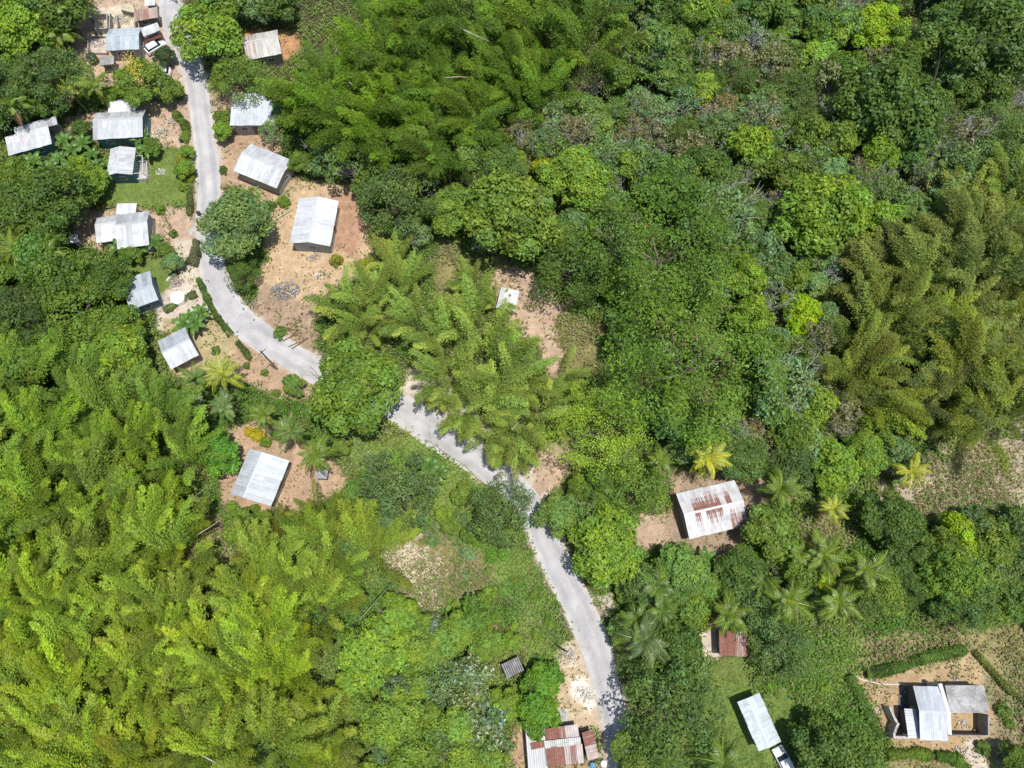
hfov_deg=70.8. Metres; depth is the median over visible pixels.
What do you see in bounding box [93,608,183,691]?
bamboo clump
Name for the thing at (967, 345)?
bamboo clump
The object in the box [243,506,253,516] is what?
bush
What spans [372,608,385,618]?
scrub tree
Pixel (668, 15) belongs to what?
mango tree
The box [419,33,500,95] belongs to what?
bamboo clump
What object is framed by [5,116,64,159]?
house
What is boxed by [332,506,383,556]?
mango tree
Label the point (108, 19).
block ruin
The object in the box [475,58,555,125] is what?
bamboo clump
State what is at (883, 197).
scrub tree
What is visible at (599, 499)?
broadleaf tree
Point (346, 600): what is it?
bamboo clump
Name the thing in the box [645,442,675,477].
coconut palm
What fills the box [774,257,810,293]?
broadleaf tree
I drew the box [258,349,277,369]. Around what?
utility pole
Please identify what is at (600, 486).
broadleaf tree
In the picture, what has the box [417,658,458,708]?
scrub tree
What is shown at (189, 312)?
banana plant
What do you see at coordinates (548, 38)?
bamboo clump
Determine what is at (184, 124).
hedge
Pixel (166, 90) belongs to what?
broadleaf tree
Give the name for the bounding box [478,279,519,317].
bamboo clump
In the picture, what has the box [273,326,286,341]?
bush
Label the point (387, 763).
broadleaf tree
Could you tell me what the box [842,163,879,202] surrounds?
mango tree
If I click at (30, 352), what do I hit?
bamboo clump
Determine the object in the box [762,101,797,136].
broadleaf tree
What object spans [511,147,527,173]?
broadleaf tree
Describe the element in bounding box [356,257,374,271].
bush
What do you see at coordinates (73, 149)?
banana plant
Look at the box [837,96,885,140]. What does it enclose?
broadleaf tree
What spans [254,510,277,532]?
broadleaf tree
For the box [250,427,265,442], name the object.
bush
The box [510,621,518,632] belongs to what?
bush
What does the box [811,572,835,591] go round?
broadleaf tree
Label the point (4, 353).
bamboo clump
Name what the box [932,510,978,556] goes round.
broadleaf tree
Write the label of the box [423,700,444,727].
broadleaf tree
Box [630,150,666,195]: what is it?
broadleaf tree
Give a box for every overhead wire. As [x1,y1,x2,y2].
[264,349,569,647]
[270,366,563,654]
[295,385,546,631]
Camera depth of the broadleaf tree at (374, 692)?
99.89 m
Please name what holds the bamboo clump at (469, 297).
on the ground
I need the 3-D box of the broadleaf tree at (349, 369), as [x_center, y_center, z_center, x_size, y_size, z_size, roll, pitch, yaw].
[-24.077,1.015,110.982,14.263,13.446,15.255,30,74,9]
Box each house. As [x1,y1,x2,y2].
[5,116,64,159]
[93,98,150,147]
[95,203,155,252]
[106,27,146,60]
[107,146,149,183]
[126,271,163,313]
[158,328,202,370]
[230,93,278,134]
[230,449,291,505]
[233,144,295,194]
[243,30,283,70]
[290,196,339,252]
[525,724,598,767]
[675,480,747,538]
[735,693,780,750]
[883,682,988,740]
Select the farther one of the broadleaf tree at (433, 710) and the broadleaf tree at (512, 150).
the broadleaf tree at (512, 150)
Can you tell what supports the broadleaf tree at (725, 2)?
on the ground
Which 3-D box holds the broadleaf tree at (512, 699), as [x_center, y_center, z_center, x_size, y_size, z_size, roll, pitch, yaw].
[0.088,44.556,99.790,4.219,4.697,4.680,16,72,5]
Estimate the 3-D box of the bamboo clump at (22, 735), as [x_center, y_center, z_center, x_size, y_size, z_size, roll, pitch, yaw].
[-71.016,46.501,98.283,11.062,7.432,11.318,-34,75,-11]
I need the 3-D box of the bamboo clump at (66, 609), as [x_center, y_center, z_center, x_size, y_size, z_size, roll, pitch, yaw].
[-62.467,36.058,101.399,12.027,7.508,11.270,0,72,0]
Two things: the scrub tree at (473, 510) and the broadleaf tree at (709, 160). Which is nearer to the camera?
the scrub tree at (473, 510)
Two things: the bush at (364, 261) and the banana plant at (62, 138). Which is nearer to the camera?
the bush at (364, 261)
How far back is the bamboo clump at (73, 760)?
93.50 m
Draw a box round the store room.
[100,56,118,72]
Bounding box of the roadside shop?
[141,23,164,42]
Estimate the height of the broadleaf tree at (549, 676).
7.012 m
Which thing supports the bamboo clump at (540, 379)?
on the ground
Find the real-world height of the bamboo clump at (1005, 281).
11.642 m
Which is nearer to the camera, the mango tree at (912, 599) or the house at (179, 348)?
the mango tree at (912, 599)
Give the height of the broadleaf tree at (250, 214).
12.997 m
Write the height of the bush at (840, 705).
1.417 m
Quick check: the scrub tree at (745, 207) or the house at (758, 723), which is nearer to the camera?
the house at (758, 723)
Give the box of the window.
[36,148,45,152]
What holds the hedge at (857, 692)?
on the ground
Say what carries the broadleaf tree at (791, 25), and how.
on the ground
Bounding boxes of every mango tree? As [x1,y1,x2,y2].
[0,59,58,121]
[0,63,13,98]
[0,64,38,131]
[0,278,74,346]
[11,45,100,111]
[25,185,87,240]
[33,274,122,338]
[203,50,277,105]
[224,258,261,292]
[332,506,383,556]
[353,162,442,236]
[354,448,440,536]
[466,472,535,549]
[529,232,621,306]
[596,454,668,526]
[614,646,658,681]
[618,641,730,767]
[637,603,680,651]
[657,114,700,154]
[658,0,722,44]
[691,0,754,54]
[712,56,759,100]
[719,571,779,643]
[746,609,818,683]
[766,66,823,113]
[768,445,820,496]
[785,83,819,127]
[827,571,886,626]
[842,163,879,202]
[890,567,930,609]
[898,536,936,569]
[899,89,968,143]
[924,564,999,635]
[957,100,1023,149]
[968,131,1023,190]
[996,518,1023,558]
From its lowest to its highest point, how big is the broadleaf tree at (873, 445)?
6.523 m
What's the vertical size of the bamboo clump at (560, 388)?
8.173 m
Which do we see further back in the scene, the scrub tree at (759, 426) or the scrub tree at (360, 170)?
the scrub tree at (360, 170)
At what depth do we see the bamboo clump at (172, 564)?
103.33 m
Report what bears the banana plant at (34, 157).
on the ground
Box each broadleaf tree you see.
[0,0,53,59]
[0,49,29,72]
[0,100,14,130]
[0,155,35,182]
[0,174,58,238]
[0,214,21,259]
[0,255,17,285]
[0,284,12,317]
[2,343,55,387]
[5,0,46,24]
[5,230,68,276]
[7,316,67,351]
[13,247,91,314]
[14,165,90,230]
[19,0,90,35]
[26,79,74,117]
[54,172,101,208]
[56,263,92,299]
[65,308,109,343]
[67,154,93,173]
[68,119,92,135]
[81,165,109,196]
[81,322,148,380]
[86,256,134,300]
[100,86,123,104]
[101,304,146,347]
[101,354,135,390]
[111,48,168,109]
[118,246,142,263]
[127,352,157,379]
[143,136,161,157]
[152,45,175,66]
[154,76,184,103]
[157,241,174,257]
[160,252,184,273]
[168,2,244,62]
[172,159,194,179]
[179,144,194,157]
[182,0,246,24]
[188,431,217,460]
[195,186,275,263]
[198,429,241,477]
[211,119,233,141]
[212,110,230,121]
[221,507,260,550]
[238,0,270,23]
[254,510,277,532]
[258,0,298,23]
[271,101,288,126]
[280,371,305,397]
[287,150,308,171]
[303,153,331,177]
[303,336,403,436]
[326,531,367,559]
[333,435,352,456]
[333,666,369,706]
[335,613,412,690]
[340,474,365,508]
[343,688,373,719]
[349,169,386,205]
[353,496,371,512]
[353,719,376,749]
[354,470,375,492]
[356,754,378,767]
[357,136,395,175]
[358,685,425,753]
[368,660,383,697]
[377,591,421,637]
[383,758,406,767]
[384,717,445,767]
[389,451,405,471]
[397,628,437,671]
[398,664,441,701]
[402,158,426,184]
[409,505,433,533]
[412,610,433,636]
[416,484,438,509]
[416,646,449,681]
[421,188,467,236]
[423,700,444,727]
[431,505,452,524]
[432,620,462,663]
[434,705,482,746]
[435,182,469,206]
[435,608,485,653]
[438,728,485,767]
[441,517,457,535]
[450,481,474,505]
[451,139,489,176]
[460,159,565,261]
[460,522,481,543]
[461,591,498,637]
[462,197,489,227]
[467,628,504,662]
[474,141,522,190]
[478,743,510,767]
[479,143,526,172]
[485,687,509,718]
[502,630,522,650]
[502,687,522,722]
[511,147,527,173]
[515,680,562,741]
[519,659,564,697]
[530,155,552,181]
[532,491,588,540]
[536,144,612,210]
[545,217,581,251]
[557,207,589,234]
[563,91,607,124]
[565,472,591,500]
[566,501,645,588]
[577,199,627,240]
[581,109,615,139]
[584,461,619,499]
[587,479,624,509]
[597,51,638,93]
[597,265,627,299]
[601,0,637,15]
[601,11,636,35]
[603,307,637,333]
[604,316,653,363]
[605,616,644,650]
[607,720,666,767]
[612,144,650,191]
[613,33,642,54]
[613,577,633,609]
[616,249,661,312]
[619,564,667,609]
[624,597,655,622]
[628,390,665,425]
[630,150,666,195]
[631,19,680,69]
[634,0,669,15]
[634,1,665,25]
[638,153,700,217]
[641,59,680,91]
[647,405,692,451]
[651,385,698,416]
[651,541,710,595]
[651,618,714,670]
[653,24,695,73]
[664,574,696,615]
[667,70,699,107]
[669,0,724,28]
[673,592,716,633]
[677,274,711,307]
[679,144,732,196]
[681,417,735,466]
[682,572,721,612]
[685,42,715,73]
[688,67,725,105]
[698,20,726,50]
[698,107,742,148]
[712,542,768,603]
[713,245,742,271]
[714,589,743,607]
[717,0,731,15]
[719,432,769,484]
[725,123,776,169]
[726,250,767,297]
[726,423,769,453]
[727,291,776,331]
[728,242,777,293]
[729,0,747,16]
[735,196,775,230]
[737,0,791,34]
[739,502,803,562]
[741,327,789,374]
[745,81,790,116]
[752,397,790,429]
[755,28,789,61]
[758,143,811,192]
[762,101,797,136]
[765,252,797,284]
[765,417,816,455]
[768,5,806,39]
[768,160,876,257]
[768,195,813,232]
[769,37,805,76]
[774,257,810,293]
[775,556,821,595]
[777,409,818,448]
[779,292,823,326]
[785,315,808,336]
[785,712,825,763]
[786,331,818,363]
[789,0,815,6]
[789,113,831,149]
[790,708,883,767]
[792,238,838,270]
[795,379,844,427]
[796,3,837,39]
[796,36,852,76]
[797,0,837,19]
[798,61,830,90]
[798,144,830,175]
[798,428,834,470]
[799,19,831,43]
[802,268,830,298]
[809,152,855,185]
[810,435,861,487]
[811,120,865,161]
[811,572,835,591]
[812,396,849,436]
[814,467,848,500]
[819,50,867,95]
[819,554,843,578]
[822,6,861,48]
[830,79,859,108]
[832,53,948,147]
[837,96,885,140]
[842,430,890,476]
[851,0,900,49]
[855,561,910,617]
[856,487,928,551]
[857,133,901,173]
[865,199,925,240]
[866,553,892,588]
[870,0,913,11]
[878,40,923,82]
[879,429,916,474]
[881,17,912,48]
[883,551,921,594]
[889,185,936,224]
[896,142,926,176]
[897,120,937,148]
[903,9,950,68]
[908,554,935,582]
[916,548,986,609]
[920,0,988,38]
[921,169,970,205]
[922,525,974,567]
[928,51,976,93]
[928,594,968,622]
[932,0,1023,85]
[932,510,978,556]
[933,145,982,188]
[949,60,1017,110]
[949,554,1002,593]
[951,0,971,9]
[957,505,1003,545]
[966,144,1023,190]
[968,568,1012,629]
[974,512,1019,569]
[992,502,1023,543]
[998,575,1023,624]
[998,742,1023,767]
[1007,119,1023,150]
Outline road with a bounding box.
[159,0,631,767]
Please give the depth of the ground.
117.78 m
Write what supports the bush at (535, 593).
on the ground
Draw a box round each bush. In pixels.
[85,52,98,65]
[155,205,166,214]
[168,229,177,237]
[175,153,188,163]
[177,180,186,190]
[182,172,194,182]
[211,345,219,354]
[219,165,226,174]
[224,500,238,511]
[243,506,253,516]
[244,426,253,436]
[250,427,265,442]
[250,504,259,513]
[259,436,271,447]
[260,369,268,376]
[264,200,275,210]
[269,430,281,440]
[271,389,280,397]
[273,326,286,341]
[277,195,290,209]
[328,254,343,266]
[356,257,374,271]
[425,536,439,548]
[444,597,461,612]
[460,546,477,560]
[460,570,471,581]
[460,581,468,590]
[471,538,480,547]
[482,586,497,602]
[483,566,492,578]
[485,548,496,562]
[494,613,501,623]
[496,548,512,561]
[497,583,509,598]
[508,575,519,584]
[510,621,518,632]
[528,589,542,602]
[531,625,545,641]
[531,654,543,663]
[543,615,555,629]
[578,376,592,393]
[587,309,599,320]
[597,335,609,347]
[597,350,609,361]
[606,302,617,311]
[766,680,776,692]
[787,675,798,684]
[813,694,821,703]
[817,680,830,692]
[836,701,847,712]
[975,740,991,756]
[993,700,1013,720]
[1003,718,1015,729]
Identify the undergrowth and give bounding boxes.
[0,0,1023,767]
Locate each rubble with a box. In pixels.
[89,38,104,47]
[113,13,130,25]
[151,128,168,138]
[155,168,164,174]
[170,277,181,287]
[270,281,300,300]
[307,252,320,261]
[314,273,323,278]
[554,648,578,664]
[573,686,596,704]
[954,745,969,758]
[957,719,967,729]
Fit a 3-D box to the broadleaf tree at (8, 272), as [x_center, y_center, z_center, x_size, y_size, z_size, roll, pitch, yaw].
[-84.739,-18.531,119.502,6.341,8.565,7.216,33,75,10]
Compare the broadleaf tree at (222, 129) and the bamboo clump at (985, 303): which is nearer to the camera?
the bamboo clump at (985, 303)
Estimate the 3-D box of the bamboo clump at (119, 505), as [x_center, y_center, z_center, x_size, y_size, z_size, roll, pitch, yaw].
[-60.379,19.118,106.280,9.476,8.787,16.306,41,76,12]
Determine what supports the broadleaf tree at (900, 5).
on the ground
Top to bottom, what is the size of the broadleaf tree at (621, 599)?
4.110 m
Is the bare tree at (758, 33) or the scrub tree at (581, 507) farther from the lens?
the bare tree at (758, 33)
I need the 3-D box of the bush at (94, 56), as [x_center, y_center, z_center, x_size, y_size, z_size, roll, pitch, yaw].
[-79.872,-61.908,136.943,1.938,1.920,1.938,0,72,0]
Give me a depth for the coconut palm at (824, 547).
99.83 m
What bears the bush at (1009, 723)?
on the ground
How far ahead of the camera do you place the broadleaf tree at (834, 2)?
136.87 m
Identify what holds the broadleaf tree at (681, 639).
on the ground
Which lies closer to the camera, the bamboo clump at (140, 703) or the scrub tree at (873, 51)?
the bamboo clump at (140, 703)
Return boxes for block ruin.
[87,36,108,54]
[94,9,137,33]
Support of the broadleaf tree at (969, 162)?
on the ground
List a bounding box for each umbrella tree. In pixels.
[542,384,654,484]
[573,168,755,324]
[596,260,794,460]
[597,343,671,407]
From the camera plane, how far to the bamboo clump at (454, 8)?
127.37 m
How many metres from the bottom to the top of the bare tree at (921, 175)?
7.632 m
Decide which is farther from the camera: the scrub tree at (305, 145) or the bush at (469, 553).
the scrub tree at (305, 145)
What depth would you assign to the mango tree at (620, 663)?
99.91 m
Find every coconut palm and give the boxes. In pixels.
[0,81,36,126]
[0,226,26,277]
[31,233,65,257]
[36,14,83,51]
[44,0,83,35]
[54,75,86,109]
[69,58,113,106]
[73,0,98,23]
[173,360,210,392]
[174,387,208,416]
[195,352,244,394]
[205,386,238,424]
[245,399,278,432]
[271,411,311,448]
[296,433,339,474]
[613,612,671,668]
[614,598,652,641]
[638,561,676,609]
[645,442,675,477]
[645,596,680,624]
[686,442,731,481]
[689,730,748,767]
[706,588,753,641]
[743,567,782,602]
[756,466,803,512]
[764,576,815,626]
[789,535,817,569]
[800,526,857,584]
[809,580,863,629]
[817,494,850,525]
[839,547,893,595]
[889,451,932,491]
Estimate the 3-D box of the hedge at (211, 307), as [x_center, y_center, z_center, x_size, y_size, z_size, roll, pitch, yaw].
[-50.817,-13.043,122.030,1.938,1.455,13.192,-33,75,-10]
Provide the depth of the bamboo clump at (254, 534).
101.33 m
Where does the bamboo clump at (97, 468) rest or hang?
on the ground
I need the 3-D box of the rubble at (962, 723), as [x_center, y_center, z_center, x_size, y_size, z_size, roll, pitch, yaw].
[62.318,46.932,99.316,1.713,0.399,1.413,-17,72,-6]
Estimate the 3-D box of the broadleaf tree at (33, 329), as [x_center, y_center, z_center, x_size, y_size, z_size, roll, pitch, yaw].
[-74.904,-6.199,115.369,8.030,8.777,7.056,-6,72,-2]
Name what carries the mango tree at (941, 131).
on the ground
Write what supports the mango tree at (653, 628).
on the ground
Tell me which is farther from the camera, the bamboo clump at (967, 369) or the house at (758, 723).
the bamboo clump at (967, 369)
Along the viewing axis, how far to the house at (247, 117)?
131.02 m
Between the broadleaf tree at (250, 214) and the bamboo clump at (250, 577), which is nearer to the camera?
the bamboo clump at (250, 577)
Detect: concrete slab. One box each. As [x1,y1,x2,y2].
[187,226,194,234]
[557,708,565,724]
[599,596,611,609]
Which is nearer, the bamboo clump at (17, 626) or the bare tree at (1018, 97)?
the bamboo clump at (17, 626)
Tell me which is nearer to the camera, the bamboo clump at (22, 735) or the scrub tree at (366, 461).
the bamboo clump at (22, 735)
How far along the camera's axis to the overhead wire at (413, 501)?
104.59 m
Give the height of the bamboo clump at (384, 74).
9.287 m
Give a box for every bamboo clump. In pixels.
[0,319,49,395]
[0,329,65,425]
[0,357,38,417]
[0,384,85,483]
[0,393,38,480]
[0,408,11,465]
[0,429,86,519]
[0,432,55,541]
[0,432,70,534]
[0,450,88,550]
[0,486,40,598]
[0,496,34,580]
[0,531,74,632]
[0,549,78,644]
[0,550,63,658]
[0,564,86,668]
[0,602,57,687]
[0,635,113,743]
[0,643,38,736]
[0,658,85,750]
[0,670,94,767]
[0,685,28,749]
[0,702,62,761]
[0,707,10,747]
[0,735,58,767]
[11,342,109,445]
[17,431,152,564]
[18,599,100,679]
[19,321,114,420]
[28,701,153,767]
[29,601,109,705]
[30,405,100,496]
[30,692,140,767]
[33,497,117,599]
[42,407,145,497]
[48,463,146,573]
[50,518,141,624]
[62,624,140,734]
[65,362,154,462]
[66,487,139,574]
[68,563,159,676]
[69,482,176,614]
[74,399,163,494]
[74,701,184,767]
[79,526,161,603]
[82,662,179,763]
[91,439,191,518]
[93,564,195,671]
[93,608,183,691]
[98,621,182,734]
[102,598,192,704]
[106,473,213,579]
[116,697,193,767]
[118,367,205,448]
[120,494,218,610]
[120,538,218,633]
[120,567,204,684]
[140,694,216,767]
[145,403,229,485]
[152,597,269,715]
[153,644,229,742]
[164,699,259,767]
[170,697,258,767]
[171,611,260,748]
[194,535,320,657]
[204,561,301,647]
[204,672,272,754]
[210,681,330,767]
[212,578,322,691]
[220,517,305,604]
[230,503,313,603]
[232,620,317,731]
[234,643,338,745]
[241,543,332,632]
[260,45,360,140]
[263,689,344,767]
[268,552,368,667]
[274,491,352,582]
[276,478,341,546]
[280,690,365,767]
[283,57,402,147]
[283,728,344,767]
[285,530,381,619]
[290,39,359,99]
[292,80,403,164]
[302,264,382,348]
[315,496,420,595]
[325,17,393,97]
[329,259,407,317]
[331,301,402,346]
[334,71,433,156]
[335,81,435,172]
[337,13,414,89]
[339,0,448,73]
[349,0,433,51]
[360,0,421,79]
[365,248,433,307]
[367,229,414,282]
[369,52,446,120]
[377,0,466,48]
[377,282,458,351]
[381,83,478,159]
[389,0,475,75]
[389,43,495,134]
[390,28,468,100]
[390,101,472,184]
[402,296,482,384]
[407,89,511,178]
[408,335,499,411]
[411,0,505,39]
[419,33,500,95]
[422,373,462,420]
[426,273,492,367]
[428,54,509,143]
[435,380,507,442]
[439,0,526,63]
[443,254,495,304]
[452,297,543,401]
[452,353,533,433]
[454,24,529,100]
[460,329,558,417]
[464,414,519,465]
[468,0,556,37]
[472,410,545,483]
[475,0,547,47]
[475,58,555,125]
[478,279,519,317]
[480,403,567,469]
[481,28,565,110]
[484,18,555,55]
[493,0,588,69]
[495,0,555,28]
[498,373,580,442]
[505,50,584,123]
[531,0,647,79]
[532,0,589,18]
[537,0,637,49]
[537,344,592,401]
[812,319,914,409]
[817,308,916,401]
[825,270,930,356]
[832,225,946,317]
[840,363,937,446]
[842,303,927,370]
[844,260,962,360]
[859,349,956,425]
[864,213,954,285]
[867,313,973,397]
[875,224,960,333]
[883,364,992,447]
[888,333,995,427]
[891,266,993,361]
[898,199,990,288]
[906,313,1009,399]
[913,230,992,315]
[916,257,1017,343]
[918,179,1023,292]
[919,359,1015,437]
[923,304,1023,419]
[929,185,1023,251]
[931,158,1023,234]
[943,213,1023,298]
[944,185,1023,276]
[946,356,1023,473]
[964,187,1023,260]
[971,282,1023,324]
[977,306,1023,395]
[978,315,1023,412]
[979,141,1023,211]
[983,313,1023,398]
[985,187,1023,232]
[991,231,1023,297]
[993,357,1023,440]
[998,300,1023,330]
[1005,220,1023,270]
[1006,328,1023,400]
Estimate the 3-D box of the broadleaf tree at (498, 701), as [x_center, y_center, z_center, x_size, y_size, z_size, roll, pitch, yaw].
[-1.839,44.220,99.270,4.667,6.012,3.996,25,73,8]
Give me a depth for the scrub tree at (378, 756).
96.56 m
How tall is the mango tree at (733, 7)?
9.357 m
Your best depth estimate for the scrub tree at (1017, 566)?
101.53 m
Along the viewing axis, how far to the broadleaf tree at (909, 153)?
125.08 m
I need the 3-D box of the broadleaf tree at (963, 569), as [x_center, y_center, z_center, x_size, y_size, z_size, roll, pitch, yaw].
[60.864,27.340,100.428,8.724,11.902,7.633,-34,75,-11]
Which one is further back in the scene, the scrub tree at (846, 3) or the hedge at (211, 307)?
the scrub tree at (846, 3)
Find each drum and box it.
[589,761,595,767]
[600,760,606,766]
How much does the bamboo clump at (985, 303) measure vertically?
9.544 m
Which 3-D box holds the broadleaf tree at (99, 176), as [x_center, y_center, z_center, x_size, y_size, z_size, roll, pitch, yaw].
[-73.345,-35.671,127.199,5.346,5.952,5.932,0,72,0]
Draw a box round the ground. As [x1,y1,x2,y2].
[0,0,1023,767]
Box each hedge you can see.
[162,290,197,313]
[171,110,190,143]
[185,191,193,215]
[185,238,201,266]
[195,276,233,336]
[234,339,251,370]
[843,673,887,738]
[864,644,968,678]
[886,745,935,762]
[935,750,971,767]
[972,649,1023,705]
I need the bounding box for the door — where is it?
[119,140,128,146]
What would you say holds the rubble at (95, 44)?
on the ground
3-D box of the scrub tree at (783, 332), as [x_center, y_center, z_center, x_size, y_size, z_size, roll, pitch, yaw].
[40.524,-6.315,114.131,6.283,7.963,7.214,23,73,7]
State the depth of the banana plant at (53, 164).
128.22 m
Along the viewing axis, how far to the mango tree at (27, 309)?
112.16 m
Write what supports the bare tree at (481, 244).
on the ground
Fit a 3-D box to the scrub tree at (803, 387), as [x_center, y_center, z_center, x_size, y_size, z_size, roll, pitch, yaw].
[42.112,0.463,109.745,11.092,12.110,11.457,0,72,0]
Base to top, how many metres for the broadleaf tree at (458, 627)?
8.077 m
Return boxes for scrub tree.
[258,123,284,144]
[302,124,349,161]
[306,144,339,182]
[319,135,388,194]
[342,735,363,761]
[356,488,378,503]
[358,452,391,473]
[368,745,392,765]
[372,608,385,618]
[380,674,412,699]
[402,220,433,249]
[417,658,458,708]
[420,521,438,544]
[426,691,448,713]
[432,726,457,762]
[436,652,462,679]
[452,507,471,527]
[466,733,496,765]
[468,493,489,511]
[490,738,517,758]
[518,128,551,155]
[533,133,584,173]
[536,119,561,152]
[540,99,573,132]
[553,113,596,148]
[570,497,605,534]
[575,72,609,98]
[582,133,626,177]
[587,161,620,201]
[597,223,639,264]
[598,177,629,204]
[605,96,628,123]
[612,23,658,79]
[615,134,663,175]
[618,559,658,603]
[620,295,651,318]
[623,83,650,114]
[634,118,675,152]
[637,91,680,136]
[662,0,680,22]
[662,86,704,118]
[663,441,695,464]
[673,129,714,157]
[676,177,762,248]
[688,413,713,428]
[700,166,741,208]
[705,86,738,114]
[706,273,735,302]
[713,38,764,89]
[715,401,742,429]
[717,167,753,204]
[721,13,751,56]
[729,152,776,183]
[732,222,762,246]
[734,91,776,125]
[737,416,767,439]
[741,61,771,90]
[741,228,786,267]
[746,35,794,83]
[754,347,827,417]
[760,118,794,153]
[762,326,790,364]
[765,560,784,579]
[791,319,837,366]
[799,584,835,617]
[801,354,835,386]
[807,49,854,107]
[814,90,842,122]
[814,302,840,333]
[822,407,858,439]
[825,0,869,47]
[825,385,863,434]
[849,156,888,187]
[858,44,894,77]
[860,166,900,204]
[864,168,920,202]
[872,163,899,190]
[876,537,915,557]
[899,129,952,162]
[903,157,938,188]
[918,159,948,199]
[921,52,944,77]
[921,68,939,93]
[931,132,967,158]
[941,24,994,91]
[950,89,975,112]
[954,137,1003,170]
[990,115,1023,140]
[990,555,1023,587]
[993,58,1023,90]
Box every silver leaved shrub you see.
[424,612,448,634]
[437,651,496,708]
[447,689,507,754]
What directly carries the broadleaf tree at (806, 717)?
on the ground
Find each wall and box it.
[273,208,293,221]
[427,438,480,480]
[852,674,900,684]
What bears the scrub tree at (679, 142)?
on the ground
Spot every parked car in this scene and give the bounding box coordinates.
[144,39,166,55]
[159,66,171,76]
[771,744,794,767]
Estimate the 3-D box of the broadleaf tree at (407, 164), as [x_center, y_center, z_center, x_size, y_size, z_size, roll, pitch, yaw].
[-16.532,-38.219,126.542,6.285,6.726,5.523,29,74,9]
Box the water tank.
[170,291,186,305]
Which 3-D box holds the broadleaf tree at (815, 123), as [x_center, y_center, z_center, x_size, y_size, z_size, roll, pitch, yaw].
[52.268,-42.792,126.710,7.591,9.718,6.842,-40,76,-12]
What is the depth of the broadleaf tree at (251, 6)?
134.48 m
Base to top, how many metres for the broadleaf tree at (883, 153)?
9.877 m
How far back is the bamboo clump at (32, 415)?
106.92 m
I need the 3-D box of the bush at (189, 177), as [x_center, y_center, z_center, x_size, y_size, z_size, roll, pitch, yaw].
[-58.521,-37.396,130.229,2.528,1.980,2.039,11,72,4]
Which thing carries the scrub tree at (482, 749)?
on the ground
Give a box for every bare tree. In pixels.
[449,163,479,189]
[470,228,496,253]
[506,117,536,149]
[610,201,646,242]
[612,124,640,149]
[618,108,657,139]
[641,52,682,84]
[643,283,672,311]
[649,139,673,155]
[682,103,720,131]
[683,31,735,72]
[691,132,730,156]
[728,422,757,447]
[733,17,771,59]
[740,93,784,132]
[750,277,802,325]
[752,277,775,297]
[752,432,782,467]
[754,188,781,218]
[769,184,793,208]
[781,229,805,246]
[784,143,826,172]
[811,87,826,104]
[813,242,853,283]
[817,0,863,19]
[819,134,840,155]
[840,0,872,11]
[901,101,960,135]
[909,169,934,195]
[939,113,998,153]
[941,66,962,101]
[965,107,1005,132]
[981,97,1020,126]
[1006,77,1023,109]
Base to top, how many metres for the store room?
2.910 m
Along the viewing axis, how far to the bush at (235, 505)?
110.18 m
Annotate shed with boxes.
[68,233,82,246]
[134,7,161,27]
[145,0,158,13]
[316,469,328,478]
[496,287,518,314]
[501,657,523,678]
[716,630,746,656]
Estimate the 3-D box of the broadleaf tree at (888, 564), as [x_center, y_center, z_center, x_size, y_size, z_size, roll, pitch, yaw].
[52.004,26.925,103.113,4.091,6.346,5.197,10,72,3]
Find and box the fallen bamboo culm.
[360,581,393,619]
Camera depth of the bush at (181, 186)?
129.38 m
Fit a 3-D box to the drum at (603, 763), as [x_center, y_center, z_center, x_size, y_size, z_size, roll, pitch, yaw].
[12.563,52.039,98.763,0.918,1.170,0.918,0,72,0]
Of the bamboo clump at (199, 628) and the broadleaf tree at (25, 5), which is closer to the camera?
the bamboo clump at (199, 628)
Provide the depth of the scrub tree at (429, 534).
107.58 m
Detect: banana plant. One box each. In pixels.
[22,151,43,166]
[42,160,58,167]
[49,151,67,163]
[54,131,73,146]
[56,160,74,167]
[61,140,83,157]
[70,132,90,152]
[83,147,100,159]
[90,158,106,169]
[107,238,124,255]
[129,128,151,146]
[135,144,152,159]
[137,246,147,253]
[148,233,164,249]
[172,313,194,332]
[182,308,198,318]
[183,312,206,336]
[191,303,210,321]
[415,453,440,476]
[429,461,449,484]
[699,545,715,569]
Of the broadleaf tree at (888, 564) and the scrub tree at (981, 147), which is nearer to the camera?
the broadleaf tree at (888, 564)
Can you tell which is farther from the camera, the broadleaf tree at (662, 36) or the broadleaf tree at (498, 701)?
the broadleaf tree at (662, 36)
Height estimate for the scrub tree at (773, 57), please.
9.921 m
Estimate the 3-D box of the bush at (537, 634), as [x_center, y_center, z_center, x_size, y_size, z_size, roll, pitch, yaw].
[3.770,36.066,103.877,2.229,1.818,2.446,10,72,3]
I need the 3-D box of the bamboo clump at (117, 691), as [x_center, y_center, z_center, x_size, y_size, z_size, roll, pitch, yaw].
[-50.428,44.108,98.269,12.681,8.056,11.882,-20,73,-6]
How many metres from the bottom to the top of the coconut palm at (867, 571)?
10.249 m
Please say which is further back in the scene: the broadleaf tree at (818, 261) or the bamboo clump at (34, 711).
the broadleaf tree at (818, 261)
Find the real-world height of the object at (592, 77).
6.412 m
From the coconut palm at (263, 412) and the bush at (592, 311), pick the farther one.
the bush at (592, 311)
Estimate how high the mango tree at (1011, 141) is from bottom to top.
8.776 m
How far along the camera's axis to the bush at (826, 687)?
100.13 m
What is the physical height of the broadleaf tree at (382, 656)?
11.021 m
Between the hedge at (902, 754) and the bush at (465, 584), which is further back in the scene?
the bush at (465, 584)
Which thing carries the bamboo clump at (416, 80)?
on the ground
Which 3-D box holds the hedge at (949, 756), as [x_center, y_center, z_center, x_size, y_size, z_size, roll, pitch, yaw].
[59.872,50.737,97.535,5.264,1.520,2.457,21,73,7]
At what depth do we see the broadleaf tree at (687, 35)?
131.65 m
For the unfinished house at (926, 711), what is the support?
on the ground

